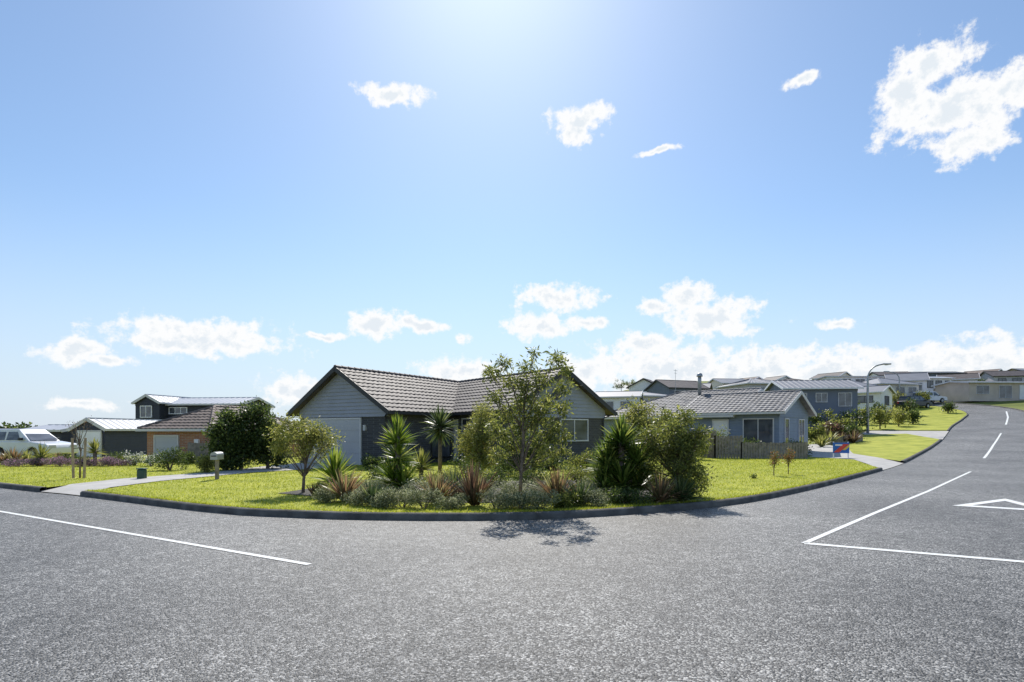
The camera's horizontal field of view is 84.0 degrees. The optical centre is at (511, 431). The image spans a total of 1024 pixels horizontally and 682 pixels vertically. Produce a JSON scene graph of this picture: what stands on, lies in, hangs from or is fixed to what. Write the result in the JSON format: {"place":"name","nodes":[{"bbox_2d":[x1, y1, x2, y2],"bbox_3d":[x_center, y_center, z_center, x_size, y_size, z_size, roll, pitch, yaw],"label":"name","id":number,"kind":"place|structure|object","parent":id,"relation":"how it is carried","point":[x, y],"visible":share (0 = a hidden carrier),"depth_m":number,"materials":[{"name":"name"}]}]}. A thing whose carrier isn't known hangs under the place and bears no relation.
{"place":"outdoors","nodes":[
{"label":"outdoors","id":0,"kind":"place"},
{"bbox_2d":[0,454,301,486],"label":"lawn","id":1,"kind":"structure","parent":0,"point":[96,470],"depth_m":20.76,"materials":[{"name":"green plant"}]},
{"bbox_2d":[0,429,78,457],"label":"parked car","id":2,"kind":"object","parent":1,"relation":"on","point":[26,439],"visible":0.71,"depth_m":28.85,"materials":[{"name":"white paint"}]},
{"bbox_2d":[25,440,55,464],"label":"yucca","id":3,"kind":"object","parent":1,"relation":"on","point":[42,451],"visible":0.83,"depth_m":24.94,"materials":[{"name":"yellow plant"}]},
{"bbox_2d":[66,417,93,477],"bbox_3d":[-13.855,0.532,18.257,0.794,2.135,0.698,0,0,0],"label":"young tree","id":4,"kind":"object","parent":1,"relation":"on","point":[79,442],"visible":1,"depth_m":18.28,"materials":[{"name":"brown plant"}]},
{"bbox_2d":[86,438,106,464],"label":"yucca","id":5,"kind":"object","parent":1,"relation":"on","point":[94,446],"visible":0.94,"depth_m":24.93,"materials":[{"name":"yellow plant"}]},
{"bbox_2d":[81,455,117,465],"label":"flowering shrub","id":6,"kind":"object","parent":1,"relation":"on","point":[102,460],"visible":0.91,"depth_m":24.50,"materials":[{"name":"purple plant"}]},
{"bbox_2d":[66,417,159,456],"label":"metal shed","id":7,"kind":"structure","parent":1,"relation":"on","point":[113,435],"depth_m":34.83,"materials":[{"name":"white paint"}]},
{"bbox_2d":[77,430,101,456],"bbox_3d":[-25.296,0.710,34.057,1.610,1.580,0.070,0,0,6],"label":"garage door","id":8,"kind":"structure","parent":7,"relation":"in","point":[91,434],"depth_m":34.03,"materials":[{"name":"white paint"}]},
{"bbox_2d":[120,450,145,465],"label":"flowering shrub","id":9,"kind":"object","parent":1,"relation":"on","point":[136,459],"visible":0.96,"depth_m":24.92,"materials":[{"name":"white plant"}]},
{"bbox_2d":[150,446,192,470],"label":"shrub","id":10,"kind":"object","parent":1,"relation":"on","point":[166,461],"visible":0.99,"depth_m":21.99,"materials":[{"name":"green plant"}]},
{"bbox_2d":[131,394,274,419],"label":"two storey house","id":11,"kind":"structure","parent":1,"relation":"on","point":[153,406],"depth_m":46.60,"materials":[{"name":"metal"}]},
{"bbox_2d":[194,453,214,472],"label":"shrub","id":12,"kind":"object","parent":1,"relation":"on","point":[205,464],"visible":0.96,"depth_m":20.34,"materials":[{"name":"green plant"}]},
{"bbox_2d":[188,442,220,463],"bbox_3d":[-14.654,1.109,27.193,2.778,1.180,0.151,0,0,29],"label":"fence","id":13,"kind":"object","parent":1,"relation":"on","point":[195,448],"visible":0.25,"depth_m":27.39,"materials":[{"name":"grey wood"}]},
{"bbox_2d":[199,414,251,470],"bbox_3d":[-11.010,0.451,22.114,2.007,2.297,2.408,0,0,0],"label":"broadleaf shrub","id":14,"kind":"object","parent":1,"relation":"on","point":[217,433],"visible":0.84,"depth_m":21.53,"materials":[{"name":"green plant"}]},
{"bbox_2d":[205,400,264,468],"bbox_3d":[-10.755,0.169,22.434,2.352,2.860,2.230,0,0,-22],"label":"broadleaf shrub","id":15,"kind":"object","parent":1,"relation":"on","point":[231,414],"visible":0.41,"depth_m":22.12,"materials":[{"name":"green plant"}]},
{"bbox_2d":[239,395,294,471],"bbox_3d":[-9.756,0.077,22.832,2.183,3.044,2.403,0,0,0],"label":"broadleaf shrub","id":16,"kind":"object","parent":1,"relation":"on","point":[261,443],"visible":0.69,"depth_m":22.33,"materials":[{"name":"green plant"}]},
{"bbox_2d":[41,463,351,494],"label":"driveway","id":17,"kind":"structure","parent":0,"point":[75,489],"depth_m":17.54,"materials":[{"name":"concrete"}]},
{"bbox_2d":[85,454,877,512],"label":"lawn","id":18,"kind":"structure","parent":0,"point":[239,490],"depth_m":15.74,"materials":[{"name":"green plant"}]},
{"bbox_2d":[210,452,223,478],"bbox_3d":[-9.215,1.110,17.773,0.220,0.960,0.415,0,0,0],"label":"mailbox","id":19,"kind":"object","parent":18,"relation":"on","point":[216,456],"visible":0.91,"depth_m":17.73,"materials":[{"name":"metal"}]},
{"bbox_2d":[311,486,337,502],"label":"silver shrub","id":20,"kind":"object","parent":18,"relation":"on","point":[323,494],"visible":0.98,"depth_m":11.85,"materials":[{"name":"green plant"}]},
{"bbox_2d":[305,443,361,483],"bbox_3d":[-5.121,0.902,16.456,1.750,1.296,1.641,0,0,-30],"label":"spiky plant","id":21,"kind":"object","parent":18,"relation":"on","point":[335,460],"visible":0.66,"depth_m":16.36,"materials":[{"name":"green plant"}]},
{"bbox_2d":[311,464,373,500],"bbox_3d":[-3.609,1.075,12.105,1.328,0.827,1.266,0,0,39],"label":"flax plant","id":22,"kind":"object","parent":18,"relation":"on","point":[348,486],"visible":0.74,"depth_m":12.03,"materials":[{"name":"brown plant"}]},
{"bbox_2d":[339,486,368,505],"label":"silver shrub","id":23,"kind":"object","parent":18,"relation":"on","point":[357,499],"visible":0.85,"depth_m":11.44,"materials":[{"name":"green plant"}]},
{"bbox_2d":[353,481,387,505],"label":"shrub","id":24,"kind":"object","parent":18,"relation":"on","point":[371,490],"visible":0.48,"depth_m":11.38,"materials":[{"name":"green plant"}]},
{"bbox_2d":[360,453,384,469],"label":"shrub","id":25,"kind":"object","parent":18,"relation":"on","point":[369,461],"visible":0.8,"depth_m":21.94,"materials":[{"name":"green plant"}]},
{"bbox_2d":[365,487,400,508],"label":"silver shrub","id":26,"kind":"object","parent":18,"relation":"on","point":[382,501],"visible":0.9,"depth_m":11.05,"materials":[{"name":"green plant"}]},
{"bbox_2d":[380,486,418,507],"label":"silver shrub","id":27,"kind":"object","parent":18,"relation":"on","point":[398,492],"visible":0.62,"depth_m":11.14,"materials":[{"name":"green plant"}]},
{"bbox_2d":[410,449,435,478],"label":"yucca","id":28,"kind":"object","parent":18,"relation":"on","point":[421,467],"visible":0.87,"depth_m":17.94,"materials":[{"name":"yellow plant"}]},
{"bbox_2d":[402,488,444,507],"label":"silver shrub","id":29,"kind":"object","parent":18,"relation":"on","point":[415,496],"visible":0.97,"depth_m":11.02,"materials":[{"name":"green plant"}]},
{"bbox_2d":[410,466,459,502],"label":"flax plant","id":30,"kind":"object","parent":18,"relation":"on","point":[442,486],"visible":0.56,"depth_m":11.68,"materials":[{"name":"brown plant"}]},
{"bbox_2d":[422,404,459,472],"bbox_3d":[-2.500,0.249,19.982,1.502,2.605,1.469,0,0,-44],"label":"cabbage tree","id":31,"kind":"object","parent":18,"relation":"on","point":[440,433],"visible":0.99,"depth_m":19.93,"materials":[{"name":"green plant"}]},
{"bbox_2d":[432,492,470,509],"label":"silver shrub","id":32,"kind":"object","parent":18,"relation":"on","point":[456,501],"visible":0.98,"depth_m":10.92,"materials":[{"name":"green plant"}]},
{"bbox_2d":[445,460,497,505],"bbox_3d":[-0.792,1.005,11.429,1.180,0.968,1.065,0,0,37],"label":"flax plant","id":33,"kind":"object","parent":18,"relation":"on","point":[471,484],"visible":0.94,"depth_m":11.33,"materials":[{"name":"red plant"}]},
{"bbox_2d":[451,398,508,477],"bbox_3d":[-1.118,0.267,18.522,2.101,2.666,1.686,0,0,0],"label":"columnar tree","id":34,"kind":"object","parent":18,"relation":"on","point":[479,444],"visible":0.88,"depth_m":18.30,"materials":[{"name":"green plant"}]},
{"bbox_2d":[282,480,697,502],"bbox_3d":[-0.312,1.475,14.633,10.642,0.001,5.584,0,0,0],"label":"garden bed","id":35,"kind":"object","parent":18,"relation":"on","point":[298,492],"visible":0.04,"depth_m":14.03,"materials":[{"name":"brown soil"}]},
{"bbox_2d":[263,410,345,492],"bbox_3d":[-5.038,0.537,13.805,1.867,2.130,1.960,0,0,0],"label":"young tree","id":36,"kind":"object","parent":35,"relation":"on","point":[304,441],"visible":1,"depth_m":13.66,"materials":[{"name":"green plant"}]},
{"bbox_2d":[373,412,419,494],"bbox_3d":[-2.706,0.534,13.374,1.427,2.032,1.132,0,0,0],"label":"yucca","id":37,"kind":"object","parent":35,"relation":"on","point":[396,473],"visible":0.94,"depth_m":13.31,"materials":[{"name":"green plant"}]},
{"bbox_2d":[399,476,429,496],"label":"silver shrub","id":38,"kind":"object","parent":35,"relation":"on","point":[420,483],"visible":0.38,"depth_m":12.55,"materials":[{"name":"green plant"}]},
{"bbox_2d":[459,460,509,485],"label":"shrub","id":39,"kind":"object","parent":35,"relation":"on","point":[498,475],"visible":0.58,"depth_m":15.64,"materials":[{"name":"green plant"}]},
{"bbox_2d":[489,478,527,495],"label":"silver shrub","id":40,"kind":"object","parent":35,"relation":"on","point":[511,487],"visible":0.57,"depth_m":12.23,"materials":[{"name":"green plant"}]},
{"bbox_2d":[510,466,552,485],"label":"shrub","id":41,"kind":"object","parent":35,"relation":"on","point":[526,475],"visible":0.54,"depth_m":15.69,"materials":[{"name":"green plant"}]},
{"bbox_2d":[527,465,575,498],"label":"flax plant","id":42,"kind":"object","parent":35,"relation":"on","point":[556,479],"visible":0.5,"depth_m":12.04,"materials":[{"name":"brown plant"}]},
{"bbox_2d":[558,463,595,485],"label":"shrub","id":43,"kind":"object","parent":35,"relation":"on","point":[576,473],"visible":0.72,"depth_m":15.26,"materials":[{"name":"green plant"}]},
{"bbox_2d":[583,412,660,494],"bbox_3d":[2.459,0.541,12.857,1.881,2.018,1.588,0,0,25],"label":"yucca","id":44,"kind":"object","parent":35,"relation":"on","point":[613,464],"visible":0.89,"depth_m":12.73,"materials":[{"name":"green plant"}]},
{"bbox_2d":[475,488,515,509],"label":"silver shrub","id":45,"kind":"object","parent":18,"relation":"on","point":[500,499],"visible":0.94,"depth_m":10.93,"materials":[{"name":"green plant"}]},
{"bbox_2d":[504,491,538,508],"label":"silver shrub","id":46,"kind":"object","parent":18,"relation":"on","point":[518,498],"visible":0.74,"depth_m":10.95,"materials":[{"name":"green plant"}]},
{"bbox_2d":[494,423,552,475],"bbox_3d":[0.433,0.624,18.987,2.145,1.951,1.805,0,0,0],"label":"bushy tree","id":47,"kind":"object","parent":18,"relation":"on","point":[511,461],"visible":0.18,"depth_m":18.83,"materials":[{"name":"green plant"}]},
{"bbox_2d":[480,344,580,494],"bbox_3d":[0.398,-0.062,11.773,2.208,3.326,1.521,0,0,0],"label":"young tree","id":48,"kind":"object","parent":18,"relation":"on","point":[546,400],"visible":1,"depth_m":11.74,"materials":[{"name":"green plant"}]},
{"bbox_2d":[520,489,561,509],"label":"silver shrub","id":49,"kind":"object","parent":18,"relation":"on","point":[543,499],"visible":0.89,"depth_m":10.88,"materials":[{"name":"green plant"}]},
{"bbox_2d":[551,491,583,507],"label":"shrub","id":50,"kind":"object","parent":18,"relation":"on","point":[568,501],"visible":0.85,"depth_m":11.14,"materials":[{"name":"green plant"}]},
{"bbox_2d":[558,474,603,503],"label":"flax plant","id":51,"kind":"object","parent":18,"relation":"on","point":[580,488],"visible":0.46,"depth_m":11.56,"materials":[{"name":"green plant"}]},
{"bbox_2d":[564,448,598,472],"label":"shrub","id":52,"kind":"object","parent":18,"relation":"on","point":[579,460],"visible":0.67,"depth_m":20.11,"materials":[{"name":"green plant"}]},
{"bbox_2d":[581,487,611,507],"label":"silver shrub","id":53,"kind":"object","parent":18,"relation":"on","point":[596,500],"visible":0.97,"depth_m":11.37,"materials":[{"name":"green plant"}]},
{"bbox_2d":[600,486,655,504],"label":"shrub","id":54,"kind":"object","parent":18,"relation":"on","point":[624,496],"visible":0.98,"depth_m":11.66,"materials":[{"name":"green plant"}]},
{"bbox_2d":[617,394,682,461],"bbox_3d":[4.277,0.191,17.885,2.117,2.817,2.080,0,0,39],"label":"bushy tree","id":55,"kind":"object","parent":18,"relation":"on","point":[638,417],"visible":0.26,"depth_m":17.97,"materials":[{"name":"green plant"}]},
{"bbox_2d":[638,469,687,502],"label":"flax plant","id":56,"kind":"object","parent":18,"relation":"on","point":[661,490],"visible":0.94,"depth_m":11.87,"materials":[{"name":"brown plant"}]},
{"bbox_2d":[633,404,717,491],"bbox_3d":[3.701,0.475,12.942,1.966,2.250,1.760,0,0,0],"label":"bushy tree","id":57,"kind":"object","parent":18,"relation":"on","point":[677,457],"visible":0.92,"depth_m":12.68,"materials":[{"name":"green plant"}]},
{"bbox_2d":[664,473,705,501],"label":"flax plant","id":58,"kind":"object","parent":18,"relation":"on","point":[689,494],"visible":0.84,"depth_m":12.02,"materials":[{"name":"green plant"}]},
{"bbox_2d":[685,431,807,458],"bbox_3d":[12.464,0.809,32.072,7.201,1.755,2.228,0,0,38],"label":"fence","id":59,"kind":"object","parent":18,"relation":"on","point":[732,446],"visible":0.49,"depth_m":31.16,"materials":[{"name":"grey wood"}]},
{"bbox_2d":[0,402,1023,681],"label":"road","id":60,"kind":"structure","parent":0,"point":[750,592],"depth_m":5.73,"materials":[{"name":"grey asphalt"}]},
{"bbox_2d":[0,511,311,564],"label":"road marking","id":61,"kind":"object","parent":60,"relation":"on","point":[264,556],"visible":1,"depth_m":8.33,"materials":[{"name":"paint"}]},
{"bbox_2d":[802,471,969,542],"bbox_3d":[11.275,1.593,15.420,0.142,0.001,20.330,0,0,44],"label":"road marking","id":62,"kind":"object","parent":60,"relation":"on","point":[840,527],"visible":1,"depth_m":10.82,"materials":[{"name":"paint"}]},
{"bbox_2d":[804,542,1023,562],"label":"road marking","id":63,"kind":"object","parent":60,"relation":"on","point":[917,552],"visible":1,"depth_m":7.51,"materials":[{"name":"paint"}]},
{"bbox_2d":[952,499,1023,509],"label":"road marking","id":64,"kind":"object","parent":60,"relation":"on","point":[985,502],"visible":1,"depth_m":12.45,"materials":[{"name":"paint"}]},
{"bbox_2d":[0,0,1023,426],"label":"sky","id":65,"kind":"structure","parent":0,"point":[199,198],"materials":[{"name":"blue"}]},
{"bbox_2d":[47,381,1023,495],"bbox_3d":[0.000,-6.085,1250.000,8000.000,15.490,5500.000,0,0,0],"label":"ground","id":66,"kind":"structure","parent":0,"point":[1018,404],"depth_m":76.46,"materials":[{"name":"green plant"}]},
{"bbox_2d":[0,482,46,492],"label":"kerb","id":67,"kind":"structure","parent":66,"relation":"on","point":[22,487],"depth_m":15.59,"materials":[{"name":"concrete"}]},
{"bbox_2d":[24,424,72,454],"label":"lean to building","id":68,"kind":"structure","parent":66,"relation":"on","point":[60,431],"depth_m":37.16,"materials":[{"name":"metal"}]},
{"bbox_2d":[135,405,299,459],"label":"brick house","id":69,"kind":"structure","parent":66,"relation":"on","point":[182,430],"depth_m":29.28,"materials":[{"name":"brown tile"}]},
{"bbox_2d":[153,435,178,458],"bbox_3d":[-17.730,0.835,29.182,1.660,1.330,0.070,0,0,18],"label":"garage door","id":70,"kind":"structure","parent":69,"relation":"in","point":[162,442],"depth_m":29.20,"materials":[{"name":"paint"}]},
{"bbox_2d":[286,365,617,465],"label":"corner house","id":71,"kind":"structure","parent":66,"relation":"on","point":[359,407],"depth_m":26.63,"materials":[{"name":"concrete"}]},
{"bbox_2d":[305,418,361,464],"bbox_3d":[-8.323,0.435,26.323,3.760,2.130,0.070,0,0,31],"label":"garage door","id":72,"kind":"structure","parent":71,"relation":"in","point":[352,443],"depth_m":25.81,"materials":[{"name":"paint"}]},
{"bbox_2d":[430,418,450,457],"bbox_3d":[-3.437,0.300,27.606,0.075,1.920,1.520,0,0,31],"label":"window","id":73,"kind":"structure","parent":71,"relation":"in","point":[446,450],"depth_m":27.71,"materials":[{"name":"black glass"}]},
{"bbox_2d":[560,419,588,441],"bbox_3d":[2.965,-0.075,27.014,1.820,1.070,0.076,0,0,-37],"label":"window","id":74,"kind":"structure","parent":71,"relation":"in","point":[579,428],"depth_m":27.13,"materials":[{"name":"grey glass"}]},
{"bbox_2d":[80,467,882,520],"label":"kerb","id":75,"kind":"structure","parent":66,"relation":"on","point":[442,516],"depth_m":10.88,"materials":[{"name":"concrete"}]},
{"bbox_2d":[595,391,643,409],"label":"hillside house","id":76,"kind":"structure","parent":66,"relation":"on","point":[614,400],"depth_m":59.05,"materials":[{"name":"grey metal"}]},
{"bbox_2d":[626,378,652,391],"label":"hillside house","id":77,"kind":"structure","parent":66,"relation":"on","point":[642,384],"depth_m":98.67,"materials":[{"name":"paint"}]},
{"bbox_2d":[643,379,710,394],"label":"hillside house","id":78,"kind":"structure","parent":66,"relation":"on","point":[661,386],"depth_m":93.00,"materials":[{"name":"concrete"}]},
{"bbox_2d":[604,369,816,452],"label":"neighbour house","id":79,"kind":"structure","parent":66,"relation":"on","point":[760,414],"depth_m":36.06,"materials":[{"name":"grey concrete"}]},
{"bbox_2d":[712,419,728,436],"bbox_3d":[13.155,0.285,35.909,1.060,2.130,0.070,0,0,42],"label":"window","id":80,"kind":"structure","parent":79,"relation":"in","point":[724,423],"depth_m":35.85,"materials":[{"name":"white glass"}]},
{"bbox_2d":[743,418,773,443],"bbox_3d":[14.860,0.000,34.357,1.820,1.620,0.075,0,0,42],"label":"window","id":81,"kind":"structure","parent":79,"relation":"in","point":[762,429],"depth_m":34.32,"materials":[{"name":"grey glass"}]},
{"bbox_2d":[707,378,744,389],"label":"hillside house","id":82,"kind":"structure","parent":66,"relation":"on","point":[715,382],"depth_m":103.83,"materials":[{"name":"grey metal"}]},
{"bbox_2d":[714,378,770,389],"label":"hillside house","id":83,"kind":"structure","parent":66,"relation":"on","point":[754,383],"depth_m":72.70,"materials":[{"name":"grey metal"}]},
{"bbox_2d":[764,379,863,435],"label":"hillside house","id":84,"kind":"structure","parent":66,"relation":"on","point":[838,396],"depth_m":54.87,"materials":[{"name":"grey metal"}]},
{"bbox_2d":[838,393,851,405],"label":"window","id":85,"kind":"structure","parent":84,"relation":"in","point":[844,399],"depth_m":54.56,"materials":[{"name":"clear glass"}]},
{"bbox_2d":[808,408,837,435],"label":"hillside tree","id":86,"kind":"object","parent":66,"relation":"on","point":[815,419],"visible":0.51,"depth_m":51.99,"materials":[{"name":"green plant"}]},
{"bbox_2d":[833,442,848,457],"bbox_3d":[17.824,1.094,30.832,0.800,1.100,0.096,0,0,12],"label":"sign","id":87,"kind":"object","parent":66,"relation":"on","point":[840,447],"visible":0.88,"depth_m":30.80,"materials":[{"name":"multicoloured paint"}]},
{"bbox_2d":[839,408,880,429],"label":"hillside tree","id":88,"kind":"object","parent":66,"relation":"on","point":[857,418],"visible":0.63,"depth_m":51.67,"materials":[{"name":"green plant"}]},
{"bbox_2d":[858,385,896,415],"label":"hillside house","id":89,"kind":"structure","parent":66,"relation":"on","point":[880,394],"depth_m":74.48,"materials":[{"name":"white paint"}]},
{"bbox_2d":[866,363,890,432],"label":"street lamp","id":90,"kind":"object","parent":66,"relation":"on","point":[867,402],"visible":0.94,"depth_m":53.92,"materials":[{"name":"metal"}]},
{"bbox_2d":[863,378,923,404],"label":"hillside house","id":91,"kind":"structure","parent":66,"relation":"on","point":[908,388],"depth_m":86.75,"materials":[{"name":"grey metal"}]},
{"bbox_2d":[884,372,929,390],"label":"hillside house","id":92,"kind":"structure","parent":66,"relation":"on","point":[922,378],"depth_m":95.67,"materials":[{"name":"grey metal"}]},
{"bbox_2d":[931,381,1023,401],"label":"hillside house","id":93,"kind":"structure","parent":66,"relation":"on","point":[970,391],"depth_m":84.90,"materials":[{"name":"grey metal"}]},
{"bbox_2d":[978,370,1023,380],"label":"hillside house","id":94,"kind":"structure","parent":66,"relation":"on","point":[1015,375],"depth_m":120.07,"materials":[{"name":"concrete"}]},
{"bbox_2d":[814,376,883,381],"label":"hillside house","id":95,"kind":"structure","parent":0,"point":[859,378],"depth_m":104.28,"materials":[{"name":"grey metal"}]},
{"bbox_2d":[808,444,902,469],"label":"driveway","id":96,"kind":"structure","parent":0,"point":[825,451],"depth_m":31.75,"materials":[{"name":"concrete"}]},
{"bbox_2d":[827,434,938,460],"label":"lawn","id":97,"kind":"structure","parent":0,"point":[898,447],"depth_m":40.57,"materials":[{"name":"green plant"}]},
{"bbox_2d":[808,421,830,443],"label":"hillside tree","id":98,"kind":"object","parent":97,"relation":"on","point":[818,430],"visible":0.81,"depth_m":44.74,"materials":[{"name":"green plant"}]},
{"bbox_2d":[819,419,845,437],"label":"hillside tree","id":99,"kind":"object","parent":97,"relation":"on","point":[836,428],"visible":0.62,"depth_m":45.51,"materials":[{"name":"green plant"}]},
{"bbox_2d":[861,431,947,438],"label":"driveway","id":100,"kind":"structure","parent":0,"point":[937,434],"depth_m":52.52,"materials":[{"name":"concrete"}]},
{"bbox_2d":[858,406,966,429],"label":"lawn","id":101,"kind":"structure","parent":0,"point":[934,418],"depth_m":64.15,"materials":[{"name":"green plant"}]},
{"bbox_2d":[869,406,893,428],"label":"hillside tree","id":102,"kind":"object","parent":101,"relation":"on","point":[878,415],"visible":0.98,"depth_m":57.82,"materials":[{"name":"green plant"}]},
{"bbox_2d":[889,409,911,425],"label":"hillside tree","id":103,"kind":"object","parent":101,"relation":"on","point":[900,417],"visible":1,"depth_m":59.77,"materials":[{"name":"green plant"}]},
{"bbox_2d":[897,396,932,407],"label":"parked car","id":104,"kind":"object","parent":101,"relation":"on","point":[920,400],"visible":0.6,"depth_m":79.31,"materials":[{"name":"paint"}]},
{"bbox_2d":[927,376,955,390],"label":"hillside house","id":105,"kind":"structure","parent":0,"point":[933,380],"depth_m":99.29,"materials":[{"name":"metal"}]},
{"bbox_2d":[937,373,979,380],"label":"hillside house","id":106,"kind":"structure","parent":0,"point":[968,377],"depth_m":102.05,"materials":[{"name":"concrete"}]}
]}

